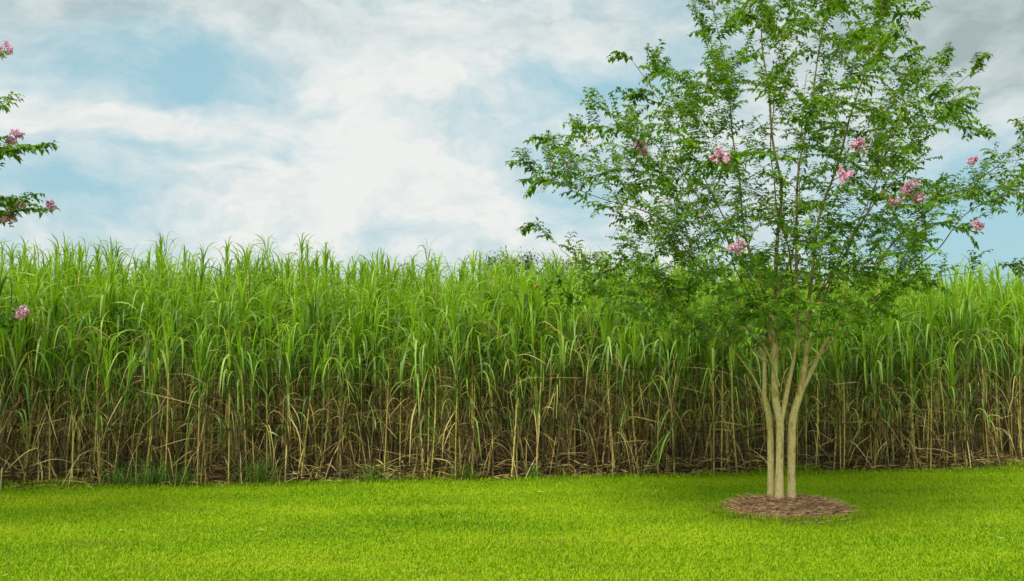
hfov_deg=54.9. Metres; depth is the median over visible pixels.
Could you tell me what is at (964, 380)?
sugarcane plant
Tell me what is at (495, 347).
sugarcane plant
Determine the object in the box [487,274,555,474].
sugarcane plant
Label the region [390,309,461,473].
sugarcane plant
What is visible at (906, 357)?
sugarcane plant
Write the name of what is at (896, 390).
sugarcane plant
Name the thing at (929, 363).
sugarcane plant
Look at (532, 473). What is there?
weed clump
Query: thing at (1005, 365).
sugarcane plant
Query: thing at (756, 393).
sugarcane plant
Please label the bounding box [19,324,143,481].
sugarcane plant
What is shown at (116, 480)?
weed clump
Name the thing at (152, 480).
weed clump
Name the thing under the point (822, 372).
sugarcane plant
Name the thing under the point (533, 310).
sugarcane plant
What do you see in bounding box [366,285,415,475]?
sugarcane plant
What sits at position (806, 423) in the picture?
sugarcane plant
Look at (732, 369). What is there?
sugarcane plant
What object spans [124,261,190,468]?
sugarcane plant
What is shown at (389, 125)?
sky
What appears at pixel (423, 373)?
sugarcane plant
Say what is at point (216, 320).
sugarcane plant
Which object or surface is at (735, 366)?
sugarcane plant
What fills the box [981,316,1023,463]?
sugarcane plant
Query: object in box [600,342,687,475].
sugarcane plant
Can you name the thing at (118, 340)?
sugarcane plant
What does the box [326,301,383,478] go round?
sugarcane plant
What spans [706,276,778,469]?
sugarcane plant
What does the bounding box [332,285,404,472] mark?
sugarcane plant
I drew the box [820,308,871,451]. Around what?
sugarcane plant
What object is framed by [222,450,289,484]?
weed clump
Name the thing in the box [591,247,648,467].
sugarcane plant
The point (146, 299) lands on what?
sugarcane plant
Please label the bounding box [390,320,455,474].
sugarcane plant
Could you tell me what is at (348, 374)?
sugarcane plant
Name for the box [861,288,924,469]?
sugarcane plant
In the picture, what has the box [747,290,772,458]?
sugarcane plant
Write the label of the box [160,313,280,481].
sugarcane plant
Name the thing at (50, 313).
sugarcane plant
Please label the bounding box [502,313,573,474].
sugarcane plant
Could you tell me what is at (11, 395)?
sugarcane plant
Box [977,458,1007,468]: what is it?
weed clump
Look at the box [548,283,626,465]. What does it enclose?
sugarcane plant
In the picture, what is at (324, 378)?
sugarcane plant
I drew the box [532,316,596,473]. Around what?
sugarcane plant
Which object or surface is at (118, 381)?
sugarcane plant
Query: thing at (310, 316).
sugarcane plant
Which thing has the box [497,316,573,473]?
sugarcane plant
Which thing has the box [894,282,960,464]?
sugarcane plant
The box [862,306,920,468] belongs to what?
sugarcane plant
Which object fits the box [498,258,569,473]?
sugarcane plant
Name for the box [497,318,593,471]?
sugarcane plant
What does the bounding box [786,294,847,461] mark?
sugarcane plant
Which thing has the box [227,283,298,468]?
sugarcane plant
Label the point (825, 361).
sugarcane plant
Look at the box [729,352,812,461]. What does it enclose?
sugarcane plant
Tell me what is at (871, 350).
sugarcane plant
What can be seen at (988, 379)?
sugarcane plant
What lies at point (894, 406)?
sugarcane plant
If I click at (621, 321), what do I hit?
sugarcane plant
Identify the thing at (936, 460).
dead leaf litter
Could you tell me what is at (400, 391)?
sugarcane plant
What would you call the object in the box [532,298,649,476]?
sugarcane plant
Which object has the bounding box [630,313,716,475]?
sugarcane plant
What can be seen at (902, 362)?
sugarcane plant
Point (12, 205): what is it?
crape myrtle
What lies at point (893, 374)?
sugarcane plant
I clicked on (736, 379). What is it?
sugarcane plant
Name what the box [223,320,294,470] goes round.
sugarcane plant
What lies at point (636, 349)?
sugarcane plant
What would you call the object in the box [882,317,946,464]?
sugarcane plant
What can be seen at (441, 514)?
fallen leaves
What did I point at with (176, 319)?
sugarcane plant
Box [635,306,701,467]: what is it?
sugarcane plant
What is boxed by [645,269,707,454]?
sugarcane plant
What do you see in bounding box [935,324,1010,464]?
sugarcane plant
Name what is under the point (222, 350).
sugarcane plant
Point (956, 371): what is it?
sugarcane plant
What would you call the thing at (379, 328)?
sugarcane plant
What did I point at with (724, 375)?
sugarcane plant
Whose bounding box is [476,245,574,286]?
distant tree
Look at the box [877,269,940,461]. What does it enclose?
sugarcane plant
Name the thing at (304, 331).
sugarcane plant
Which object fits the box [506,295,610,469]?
sugarcane plant
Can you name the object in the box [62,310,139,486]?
sugarcane plant
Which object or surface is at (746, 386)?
sugarcane plant
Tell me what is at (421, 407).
sugarcane plant
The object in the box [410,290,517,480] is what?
sugarcane plant
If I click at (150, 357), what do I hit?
sugarcane plant
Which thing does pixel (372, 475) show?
weed clump
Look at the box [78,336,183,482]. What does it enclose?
sugarcane plant
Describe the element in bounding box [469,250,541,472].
sugarcane plant
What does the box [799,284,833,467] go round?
sugarcane plant
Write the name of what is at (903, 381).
sugarcane plant
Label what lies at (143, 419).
sugarcane plant
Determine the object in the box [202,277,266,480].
sugarcane plant
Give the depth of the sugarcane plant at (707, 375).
14.24 m
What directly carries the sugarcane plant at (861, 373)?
on the field soil
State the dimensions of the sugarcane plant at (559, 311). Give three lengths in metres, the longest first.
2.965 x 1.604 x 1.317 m
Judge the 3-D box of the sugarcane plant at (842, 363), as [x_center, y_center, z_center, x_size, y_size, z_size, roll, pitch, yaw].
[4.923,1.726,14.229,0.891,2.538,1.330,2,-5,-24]
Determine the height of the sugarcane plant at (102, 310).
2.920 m
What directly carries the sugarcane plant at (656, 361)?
on the field soil
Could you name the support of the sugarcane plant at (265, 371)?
on the field soil
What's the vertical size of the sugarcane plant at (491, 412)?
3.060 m
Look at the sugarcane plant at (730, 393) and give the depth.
15.04 m
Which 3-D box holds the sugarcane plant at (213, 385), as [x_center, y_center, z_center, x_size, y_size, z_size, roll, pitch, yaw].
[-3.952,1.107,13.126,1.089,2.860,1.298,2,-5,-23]
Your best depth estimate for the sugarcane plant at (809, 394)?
14.97 m
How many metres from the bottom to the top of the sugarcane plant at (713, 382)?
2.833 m
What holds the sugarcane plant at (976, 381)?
on the field soil
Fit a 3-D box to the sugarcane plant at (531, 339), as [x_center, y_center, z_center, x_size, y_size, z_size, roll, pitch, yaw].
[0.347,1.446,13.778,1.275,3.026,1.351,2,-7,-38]
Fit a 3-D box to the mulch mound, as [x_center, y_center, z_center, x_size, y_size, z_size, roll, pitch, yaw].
[2.881,2.211,10.181,1.741,0.229,1.850,0,-5,0]
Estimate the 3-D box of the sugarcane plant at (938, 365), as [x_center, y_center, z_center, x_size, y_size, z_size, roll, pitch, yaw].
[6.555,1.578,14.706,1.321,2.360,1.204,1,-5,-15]
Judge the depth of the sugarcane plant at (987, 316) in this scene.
15.32 m
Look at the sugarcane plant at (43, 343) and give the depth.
12.63 m
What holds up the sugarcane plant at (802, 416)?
on the field soil
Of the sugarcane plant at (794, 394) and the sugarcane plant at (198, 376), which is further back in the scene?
the sugarcane plant at (794, 394)
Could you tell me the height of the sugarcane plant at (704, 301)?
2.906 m
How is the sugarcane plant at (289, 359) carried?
on the field soil
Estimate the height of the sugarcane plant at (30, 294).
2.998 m
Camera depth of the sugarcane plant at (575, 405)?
14.03 m
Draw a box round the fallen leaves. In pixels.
[1,476,1020,580]
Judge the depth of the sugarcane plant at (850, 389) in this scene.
15.17 m
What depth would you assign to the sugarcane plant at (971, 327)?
15.09 m
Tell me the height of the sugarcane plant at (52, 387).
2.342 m
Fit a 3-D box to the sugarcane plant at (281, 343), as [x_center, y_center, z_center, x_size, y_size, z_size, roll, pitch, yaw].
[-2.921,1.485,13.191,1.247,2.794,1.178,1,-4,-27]
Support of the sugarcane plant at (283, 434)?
on the field soil
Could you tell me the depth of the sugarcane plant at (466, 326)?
14.30 m
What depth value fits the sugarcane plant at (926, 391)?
14.60 m
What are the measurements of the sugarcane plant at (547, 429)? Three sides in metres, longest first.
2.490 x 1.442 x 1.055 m
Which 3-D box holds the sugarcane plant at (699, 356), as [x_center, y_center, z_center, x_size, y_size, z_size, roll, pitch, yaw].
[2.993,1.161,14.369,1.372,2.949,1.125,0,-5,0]
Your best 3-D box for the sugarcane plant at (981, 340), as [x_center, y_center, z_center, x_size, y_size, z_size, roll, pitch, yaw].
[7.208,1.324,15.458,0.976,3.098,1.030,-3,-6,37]
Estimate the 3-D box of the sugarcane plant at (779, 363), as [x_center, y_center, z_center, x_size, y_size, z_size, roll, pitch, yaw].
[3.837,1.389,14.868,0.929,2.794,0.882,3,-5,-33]
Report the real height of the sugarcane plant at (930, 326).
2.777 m
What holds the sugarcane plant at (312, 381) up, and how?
on the field soil
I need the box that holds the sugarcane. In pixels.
[0,231,1023,480]
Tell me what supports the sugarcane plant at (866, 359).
on the field soil
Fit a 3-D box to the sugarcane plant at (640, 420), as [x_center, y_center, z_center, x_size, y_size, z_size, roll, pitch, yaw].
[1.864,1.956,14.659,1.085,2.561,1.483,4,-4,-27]
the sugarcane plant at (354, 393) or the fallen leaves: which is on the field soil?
the sugarcane plant at (354, 393)
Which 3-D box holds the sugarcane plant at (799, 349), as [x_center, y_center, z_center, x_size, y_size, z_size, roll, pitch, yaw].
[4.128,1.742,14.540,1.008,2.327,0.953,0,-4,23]
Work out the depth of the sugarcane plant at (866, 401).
14.94 m
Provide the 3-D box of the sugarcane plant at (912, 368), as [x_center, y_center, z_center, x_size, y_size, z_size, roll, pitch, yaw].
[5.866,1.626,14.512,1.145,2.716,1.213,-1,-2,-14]
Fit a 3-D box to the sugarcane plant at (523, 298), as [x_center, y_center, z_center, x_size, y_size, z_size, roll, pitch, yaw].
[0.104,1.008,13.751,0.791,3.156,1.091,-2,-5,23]
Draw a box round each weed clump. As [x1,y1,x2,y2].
[90,459,148,487]
[107,449,192,486]
[158,464,199,485]
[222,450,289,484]
[334,458,399,481]
[439,455,486,478]
[522,462,545,478]
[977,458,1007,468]
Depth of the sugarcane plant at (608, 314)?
14.29 m
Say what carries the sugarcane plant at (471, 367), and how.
on the field soil
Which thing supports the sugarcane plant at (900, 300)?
on the field soil
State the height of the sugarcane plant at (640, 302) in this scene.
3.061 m
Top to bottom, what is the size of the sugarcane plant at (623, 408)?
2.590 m
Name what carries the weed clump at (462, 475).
on the field soil
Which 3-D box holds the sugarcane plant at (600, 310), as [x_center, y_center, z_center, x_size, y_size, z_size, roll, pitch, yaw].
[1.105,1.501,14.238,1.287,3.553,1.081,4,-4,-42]
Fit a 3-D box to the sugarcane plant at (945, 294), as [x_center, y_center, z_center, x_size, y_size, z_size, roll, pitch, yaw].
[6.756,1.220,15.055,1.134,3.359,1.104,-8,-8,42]
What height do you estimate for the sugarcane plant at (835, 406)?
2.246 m
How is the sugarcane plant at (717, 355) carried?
on the field soil
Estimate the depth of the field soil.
16.46 m
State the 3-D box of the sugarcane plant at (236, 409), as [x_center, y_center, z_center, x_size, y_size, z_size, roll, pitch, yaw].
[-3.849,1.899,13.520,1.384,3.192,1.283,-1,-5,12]
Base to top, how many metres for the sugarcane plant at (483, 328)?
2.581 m
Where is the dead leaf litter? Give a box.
[0,448,1023,490]
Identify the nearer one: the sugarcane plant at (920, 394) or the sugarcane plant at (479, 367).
the sugarcane plant at (479, 367)
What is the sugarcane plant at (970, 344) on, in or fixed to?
on the field soil
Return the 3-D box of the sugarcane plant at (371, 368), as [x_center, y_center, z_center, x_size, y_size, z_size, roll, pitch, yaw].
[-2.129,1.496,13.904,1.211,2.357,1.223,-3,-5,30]
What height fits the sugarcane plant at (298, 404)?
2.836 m
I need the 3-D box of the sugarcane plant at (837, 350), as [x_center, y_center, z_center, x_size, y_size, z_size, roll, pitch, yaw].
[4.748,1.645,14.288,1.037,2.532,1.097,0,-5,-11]
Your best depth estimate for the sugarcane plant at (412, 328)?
13.73 m
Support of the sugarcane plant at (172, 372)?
on the field soil
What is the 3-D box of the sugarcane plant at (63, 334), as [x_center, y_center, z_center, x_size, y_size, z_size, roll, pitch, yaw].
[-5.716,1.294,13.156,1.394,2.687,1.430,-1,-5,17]
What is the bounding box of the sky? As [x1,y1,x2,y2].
[0,0,1023,314]
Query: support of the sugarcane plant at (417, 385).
on the field soil
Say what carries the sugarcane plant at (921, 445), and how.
on the field soil
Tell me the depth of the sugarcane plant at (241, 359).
12.78 m
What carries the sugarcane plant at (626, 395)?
on the field soil
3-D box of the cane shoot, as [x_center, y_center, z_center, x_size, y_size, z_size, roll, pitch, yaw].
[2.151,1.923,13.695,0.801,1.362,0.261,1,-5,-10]
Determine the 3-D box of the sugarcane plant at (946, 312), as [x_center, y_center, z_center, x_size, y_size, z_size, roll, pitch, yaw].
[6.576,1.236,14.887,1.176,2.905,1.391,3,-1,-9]
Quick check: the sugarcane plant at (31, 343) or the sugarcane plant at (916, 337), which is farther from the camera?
the sugarcane plant at (916, 337)
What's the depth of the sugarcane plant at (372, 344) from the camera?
13.57 m
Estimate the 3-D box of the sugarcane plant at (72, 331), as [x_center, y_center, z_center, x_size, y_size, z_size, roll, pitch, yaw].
[-5.667,1.418,12.691,1.284,2.878,1.212,-3,-5,5]
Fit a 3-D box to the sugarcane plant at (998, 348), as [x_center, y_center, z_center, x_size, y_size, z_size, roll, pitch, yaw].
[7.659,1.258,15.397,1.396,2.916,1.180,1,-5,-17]
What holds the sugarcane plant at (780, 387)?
on the field soil
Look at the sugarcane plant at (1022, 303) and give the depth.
15.79 m
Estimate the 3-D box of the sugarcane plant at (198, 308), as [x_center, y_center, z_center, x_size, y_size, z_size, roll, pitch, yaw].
[-4.527,1.109,13.438,1.329,2.905,1.108,4,-6,-41]
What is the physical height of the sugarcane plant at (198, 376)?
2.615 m
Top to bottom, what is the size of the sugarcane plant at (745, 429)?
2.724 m
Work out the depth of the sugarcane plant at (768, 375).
14.69 m
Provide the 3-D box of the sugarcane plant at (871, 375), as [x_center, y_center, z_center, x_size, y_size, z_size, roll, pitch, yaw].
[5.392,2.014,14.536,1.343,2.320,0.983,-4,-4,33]
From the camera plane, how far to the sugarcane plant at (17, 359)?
12.35 m
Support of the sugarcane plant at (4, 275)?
on the field soil
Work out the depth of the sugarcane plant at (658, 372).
14.78 m
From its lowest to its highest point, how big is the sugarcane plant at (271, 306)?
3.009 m
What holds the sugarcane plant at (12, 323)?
on the field soil
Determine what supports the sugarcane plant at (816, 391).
on the field soil
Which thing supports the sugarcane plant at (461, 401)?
on the field soil
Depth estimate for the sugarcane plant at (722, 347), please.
14.12 m
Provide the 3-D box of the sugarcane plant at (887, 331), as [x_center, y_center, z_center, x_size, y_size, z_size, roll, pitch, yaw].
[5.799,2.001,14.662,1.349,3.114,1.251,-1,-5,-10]
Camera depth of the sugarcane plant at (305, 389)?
13.74 m
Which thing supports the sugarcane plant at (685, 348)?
on the field soil
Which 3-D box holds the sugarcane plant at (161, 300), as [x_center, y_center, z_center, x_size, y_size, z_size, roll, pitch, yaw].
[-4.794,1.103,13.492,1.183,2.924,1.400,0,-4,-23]
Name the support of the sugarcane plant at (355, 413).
on the field soil
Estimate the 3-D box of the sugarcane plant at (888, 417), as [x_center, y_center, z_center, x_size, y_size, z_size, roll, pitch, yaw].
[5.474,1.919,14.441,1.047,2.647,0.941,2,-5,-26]
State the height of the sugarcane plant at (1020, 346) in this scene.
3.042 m
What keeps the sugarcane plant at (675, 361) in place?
on the field soil
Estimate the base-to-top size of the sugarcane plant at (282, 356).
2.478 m
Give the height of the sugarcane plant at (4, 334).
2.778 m
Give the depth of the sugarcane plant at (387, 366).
13.34 m
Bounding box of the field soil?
[0,382,1023,489]
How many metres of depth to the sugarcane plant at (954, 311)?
14.98 m
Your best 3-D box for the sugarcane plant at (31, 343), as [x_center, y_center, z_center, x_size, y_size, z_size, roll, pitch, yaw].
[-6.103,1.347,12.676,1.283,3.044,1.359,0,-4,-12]
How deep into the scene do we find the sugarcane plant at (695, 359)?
14.45 m
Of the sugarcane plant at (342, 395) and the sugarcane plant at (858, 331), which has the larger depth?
the sugarcane plant at (858, 331)
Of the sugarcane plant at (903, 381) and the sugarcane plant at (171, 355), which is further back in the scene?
the sugarcane plant at (903, 381)
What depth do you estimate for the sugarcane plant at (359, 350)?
13.59 m
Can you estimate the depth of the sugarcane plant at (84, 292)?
13.48 m
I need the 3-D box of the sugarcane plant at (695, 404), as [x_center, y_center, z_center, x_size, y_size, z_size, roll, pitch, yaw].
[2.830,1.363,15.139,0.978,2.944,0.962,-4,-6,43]
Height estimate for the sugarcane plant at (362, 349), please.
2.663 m
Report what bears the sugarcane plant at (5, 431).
on the field soil
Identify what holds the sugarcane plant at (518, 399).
on the field soil
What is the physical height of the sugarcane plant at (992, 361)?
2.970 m
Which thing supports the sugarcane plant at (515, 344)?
on the field soil
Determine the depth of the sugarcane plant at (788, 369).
14.87 m
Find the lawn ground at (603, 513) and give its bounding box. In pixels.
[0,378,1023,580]
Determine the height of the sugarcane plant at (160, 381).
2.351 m
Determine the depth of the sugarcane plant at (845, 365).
15.09 m
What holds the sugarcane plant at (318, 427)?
on the field soil
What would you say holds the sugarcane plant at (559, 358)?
on the field soil
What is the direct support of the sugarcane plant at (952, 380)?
on the field soil
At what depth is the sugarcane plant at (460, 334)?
13.40 m
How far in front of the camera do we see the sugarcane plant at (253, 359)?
12.91 m
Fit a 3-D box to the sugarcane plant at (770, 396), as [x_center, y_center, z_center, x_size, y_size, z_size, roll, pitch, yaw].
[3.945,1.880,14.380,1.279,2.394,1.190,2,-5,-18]
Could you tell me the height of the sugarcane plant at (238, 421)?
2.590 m
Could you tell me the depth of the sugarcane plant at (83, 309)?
13.03 m
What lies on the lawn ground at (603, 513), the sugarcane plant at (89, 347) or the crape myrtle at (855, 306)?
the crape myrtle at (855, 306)
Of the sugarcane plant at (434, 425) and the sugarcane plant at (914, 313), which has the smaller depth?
the sugarcane plant at (434, 425)
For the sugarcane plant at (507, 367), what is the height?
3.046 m
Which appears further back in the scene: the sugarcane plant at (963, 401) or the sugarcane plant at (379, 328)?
the sugarcane plant at (963, 401)
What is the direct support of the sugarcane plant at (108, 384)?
on the field soil
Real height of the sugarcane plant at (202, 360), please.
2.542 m
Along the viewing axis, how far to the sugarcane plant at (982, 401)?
15.10 m
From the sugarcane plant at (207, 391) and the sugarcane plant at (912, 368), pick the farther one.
the sugarcane plant at (912, 368)
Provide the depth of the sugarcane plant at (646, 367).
14.05 m
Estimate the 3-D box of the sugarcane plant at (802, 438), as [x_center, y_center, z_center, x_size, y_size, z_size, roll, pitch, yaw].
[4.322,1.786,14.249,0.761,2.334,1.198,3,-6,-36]
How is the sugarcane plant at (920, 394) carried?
on the field soil
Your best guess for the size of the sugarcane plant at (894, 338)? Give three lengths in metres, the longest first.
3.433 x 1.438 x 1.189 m
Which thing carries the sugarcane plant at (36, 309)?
on the field soil
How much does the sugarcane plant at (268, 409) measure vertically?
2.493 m
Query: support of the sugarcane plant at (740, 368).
on the field soil
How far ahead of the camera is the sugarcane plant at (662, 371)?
13.93 m
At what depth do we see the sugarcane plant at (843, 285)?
15.44 m
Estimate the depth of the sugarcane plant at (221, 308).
13.10 m
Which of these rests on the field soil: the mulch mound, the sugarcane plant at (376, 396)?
the sugarcane plant at (376, 396)
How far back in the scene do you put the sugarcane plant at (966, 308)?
14.78 m
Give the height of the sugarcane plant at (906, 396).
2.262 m
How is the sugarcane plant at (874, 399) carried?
on the field soil
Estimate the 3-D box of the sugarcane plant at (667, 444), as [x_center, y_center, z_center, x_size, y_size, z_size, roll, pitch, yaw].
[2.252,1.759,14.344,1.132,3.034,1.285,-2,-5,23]
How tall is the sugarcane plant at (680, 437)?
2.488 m
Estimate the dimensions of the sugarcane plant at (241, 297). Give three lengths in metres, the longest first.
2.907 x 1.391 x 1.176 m
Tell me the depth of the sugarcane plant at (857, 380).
15.45 m
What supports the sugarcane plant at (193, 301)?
on the field soil
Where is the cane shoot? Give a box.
[643,382,690,474]
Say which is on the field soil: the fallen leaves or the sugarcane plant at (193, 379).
the sugarcane plant at (193, 379)
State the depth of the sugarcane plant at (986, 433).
15.06 m
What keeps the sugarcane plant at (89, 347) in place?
on the field soil
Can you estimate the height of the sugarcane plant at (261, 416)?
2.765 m
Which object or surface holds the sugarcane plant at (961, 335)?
on the field soil
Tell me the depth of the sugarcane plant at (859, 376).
15.34 m
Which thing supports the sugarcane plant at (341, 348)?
on the field soil
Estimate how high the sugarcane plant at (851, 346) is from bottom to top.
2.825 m
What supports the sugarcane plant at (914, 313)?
on the field soil
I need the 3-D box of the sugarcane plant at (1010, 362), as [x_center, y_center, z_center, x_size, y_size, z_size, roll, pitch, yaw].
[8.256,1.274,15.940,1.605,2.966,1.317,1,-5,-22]
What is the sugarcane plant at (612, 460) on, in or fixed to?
on the field soil
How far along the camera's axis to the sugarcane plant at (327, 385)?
13.32 m
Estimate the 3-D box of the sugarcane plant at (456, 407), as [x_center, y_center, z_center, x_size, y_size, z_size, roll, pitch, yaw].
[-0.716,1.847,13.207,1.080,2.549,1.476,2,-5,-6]
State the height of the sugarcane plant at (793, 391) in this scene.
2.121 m
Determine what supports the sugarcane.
on the field soil
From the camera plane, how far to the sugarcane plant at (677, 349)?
13.82 m
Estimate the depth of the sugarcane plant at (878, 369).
14.44 m
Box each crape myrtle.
[0,40,60,331]
[505,0,1023,500]
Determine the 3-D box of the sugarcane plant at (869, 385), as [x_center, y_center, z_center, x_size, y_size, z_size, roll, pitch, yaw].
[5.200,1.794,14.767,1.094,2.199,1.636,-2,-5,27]
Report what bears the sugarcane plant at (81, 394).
on the field soil
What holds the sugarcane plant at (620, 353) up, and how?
on the field soil
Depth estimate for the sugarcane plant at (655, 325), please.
14.35 m
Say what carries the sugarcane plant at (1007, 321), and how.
on the field soil
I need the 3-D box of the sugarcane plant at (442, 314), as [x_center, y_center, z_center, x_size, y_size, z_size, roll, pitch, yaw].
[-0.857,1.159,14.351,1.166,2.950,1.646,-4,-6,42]
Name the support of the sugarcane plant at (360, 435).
on the field soil
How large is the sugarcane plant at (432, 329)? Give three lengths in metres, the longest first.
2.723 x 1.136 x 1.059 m
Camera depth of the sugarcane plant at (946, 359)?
14.85 m
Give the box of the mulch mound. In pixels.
[705,493,865,524]
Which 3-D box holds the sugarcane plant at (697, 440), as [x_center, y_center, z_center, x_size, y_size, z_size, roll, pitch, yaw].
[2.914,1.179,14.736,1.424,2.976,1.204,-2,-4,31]
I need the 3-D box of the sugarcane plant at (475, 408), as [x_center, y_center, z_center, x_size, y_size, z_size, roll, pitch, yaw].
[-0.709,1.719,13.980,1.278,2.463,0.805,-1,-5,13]
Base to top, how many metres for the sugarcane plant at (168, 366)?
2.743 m
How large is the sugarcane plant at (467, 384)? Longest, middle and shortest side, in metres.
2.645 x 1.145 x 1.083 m
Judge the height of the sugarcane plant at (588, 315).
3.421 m
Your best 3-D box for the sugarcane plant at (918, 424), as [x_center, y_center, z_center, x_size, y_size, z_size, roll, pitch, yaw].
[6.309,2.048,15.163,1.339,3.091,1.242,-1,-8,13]
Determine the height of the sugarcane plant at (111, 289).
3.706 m
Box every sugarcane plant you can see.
[0,244,88,479]
[0,247,25,345]
[0,258,65,481]
[0,268,39,478]
[0,279,82,483]
[0,294,63,491]
[0,297,68,482]
[0,307,73,482]
[0,318,89,481]
[0,327,58,486]
[1,262,72,481]
[5,296,117,489]
[6,318,92,486]
[11,322,113,484]
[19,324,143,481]
[29,336,113,483]
[34,287,119,477]
[35,269,100,481]
[38,262,125,481]
[55,299,196,474]
[57,263,132,459]
[60,310,140,484]
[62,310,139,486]
[66,262,163,466]
[72,237,155,479]
[72,275,148,478]
[75,316,156,482]
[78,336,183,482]
[86,322,207,481]
[102,272,180,474]
[102,305,202,483]
[103,323,217,477]
[105,241,219,474]
[108,297,191,479]
[116,264,202,468]
[123,300,221,483]
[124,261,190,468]
[126,275,231,471]
[129,302,207,485]
[141,336,242,482]
[143,279,199,469]
[146,319,241,487]
[149,317,249,482]
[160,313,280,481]
[161,260,212,475]
[162,312,281,464]
[170,315,253,486]
[175,325,292,484]
[178,310,250,479]
[181,272,252,478]
[186,318,264,484]
[191,280,264,478]
[194,268,243,481]
[200,268,276,479]
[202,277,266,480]
[219,320,299,472]
[222,316,309,483]
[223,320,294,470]
[224,342,291,470]
[225,323,318,478]
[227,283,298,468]
[233,282,296,478]
[234,324,336,486]
[242,310,337,480]
[248,316,352,476]
[250,322,334,481]
[252,329,372,479]
[254,300,315,478]
[257,285,336,472]
[261,259,354,477]
[264,273,377,476]
[264,316,338,464]
[270,316,400,479]
[275,333,319,471]
[276,326,346,473]
[282,331,363,479]
[306,321,389,485]
[309,338,408,477]
[313,328,374,476]
[315,273,395,473]
[317,326,401,478]
[320,314,383,477]
[321,338,411,473]
[321,350,397,476]
[324,319,430,478]
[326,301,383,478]
[331,286,388,462]
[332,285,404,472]
[333,313,404,467]
[347,318,456,478]
[348,280,405,475]
[355,281,415,469]
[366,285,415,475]
[367,331,421,477]
[372,274,445,471]
[373,302,466,476]
[376,309,456,479]
[379,332,467,475]
[382,320,489,479]
[387,291,489,468]
[387,331,481,478]
[389,328,455,471]
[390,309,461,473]
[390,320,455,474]
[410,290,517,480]
[413,271,496,466]
[414,305,515,479]
[417,275,486,474]
[420,352,499,475]
[425,296,498,472]
[426,335,499,479]
[430,317,513,476]
[430,336,502,470]
[433,256,503,477]
[434,316,501,471]
[435,283,504,477]
[435,307,526,477]
[439,305,538,475]
[441,271,503,471]
[442,249,508,465]
[442,291,500,476]
[452,295,540,471]
[464,256,529,473]
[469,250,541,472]
[471,297,581,477]
[477,272,564,473]
[479,321,550,474]
[482,295,592,476]
[483,313,545,474]
[484,321,559,478]
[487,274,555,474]
[491,250,558,474]
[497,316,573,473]
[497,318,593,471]
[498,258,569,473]
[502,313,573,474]
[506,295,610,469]
[511,315,590,474]
[514,339,603,472]
[524,305,632,483]
[524,313,659,472]
[525,270,627,471]
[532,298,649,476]
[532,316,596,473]
[544,309,641,472]
[545,248,620,473]
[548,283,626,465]
[558,280,640,472]
[561,312,660,474]
[562,298,650,478]
[571,275,637,470]
[572,315,675,475]
[575,309,674,473]
[575,330,705,473]
[581,319,669,474]
[585,263,653,468]
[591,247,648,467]
[591,327,666,473]
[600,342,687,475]
[604,340,669,468]
[614,263,666,460]
[619,303,700,472]
[622,274,698,471]
[626,322,723,475]
[627,313,702,476]
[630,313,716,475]
[633,282,685,467]
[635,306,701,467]
[639,325,703,471]
[640,261,702,467]
[642,276,732,474]
[643,334,719,469]
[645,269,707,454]
[651,342,740,472]
[659,273,730,467]
[664,310,749,474]
[667,276,755,467]
[670,320,769,472]
[671,292,724,464]
[672,285,761,468]
[674,285,759,469]
[682,297,729,467]
[683,311,765,470]
[687,292,742,470]
[687,337,757,468]
[691,279,749,469]
[699,320,760,471]
[705,272,779,470]
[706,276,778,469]
[710,323,785,467]
[712,276,739,465]
[715,278,761,469]
[718,325,786,477]
[720,325,762,467]
[727,350,789,462]
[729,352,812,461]
[732,281,812,469]
[739,347,819,467]
[745,325,800,464]
[746,349,811,457]
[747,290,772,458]
[757,343,830,469]
[758,332,819,464]
[759,266,802,467]
[761,316,828,454]
[762,331,827,467]
[765,329,819,467]
[769,310,832,455]
[775,335,871,467]
[781,337,856,468]
[782,291,858,466]
[784,351,843,471]
[785,332,826,465]
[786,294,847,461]
[794,309,853,468]
[799,282,864,467]
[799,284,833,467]
[799,321,871,468]
[808,339,871,470]
[810,288,874,464]
[810,347,905,469]
[811,333,893,469]
[812,325,918,468]
[814,335,855,466]
[819,322,893,471]
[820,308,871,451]
[825,336,895,467]
[827,331,875,454]
[829,294,884,465]
[829,320,897,469]
[830,261,861,464]
[839,288,873,465]
[839,320,907,466]
[842,328,894,467]
[843,315,897,462]
[843,346,926,470]
[845,353,922,468]
[847,325,914,458]
[848,325,884,448]
[853,301,933,447]
[854,332,917,469]
[858,306,916,462]
[858,309,951,468]
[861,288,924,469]
[861,315,961,466]
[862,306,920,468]
[863,322,953,469]
[864,297,936,466]
[869,314,943,468]
[870,279,923,468]
[870,283,927,463]
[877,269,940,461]
[878,333,950,464]
[879,273,947,459]
[880,317,967,473]
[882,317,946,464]
[883,352,965,468]
[889,342,975,470]
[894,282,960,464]
[895,290,944,467]
[897,284,948,469]
[898,310,997,467]
[901,319,974,466]
[904,328,983,467]
[905,322,939,456]
[907,299,949,464]
[911,305,982,467]
[913,256,989,467]
[914,281,1003,466]
[922,326,1001,468]
[923,282,1006,461]
[932,342,996,459]
[933,268,991,464]
[933,272,1023,456]
[934,262,1014,462]
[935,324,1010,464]
[936,275,1017,453]
[936,276,1012,464]
[937,276,1023,465]
[940,262,1007,467]
[941,277,1004,460]
[941,306,1017,465]
[941,313,1015,465]
[955,310,1023,465]
[957,320,1015,466]
[972,276,1023,464]
[972,298,1022,451]
[977,278,1023,455]
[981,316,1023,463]
[987,276,1023,459]
[989,278,1023,462]
[995,283,1023,462]
[998,283,1023,461]
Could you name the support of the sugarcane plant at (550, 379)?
on the field soil
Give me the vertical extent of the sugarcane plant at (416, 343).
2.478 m
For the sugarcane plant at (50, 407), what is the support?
on the field soil
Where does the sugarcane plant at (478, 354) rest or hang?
on the field soil

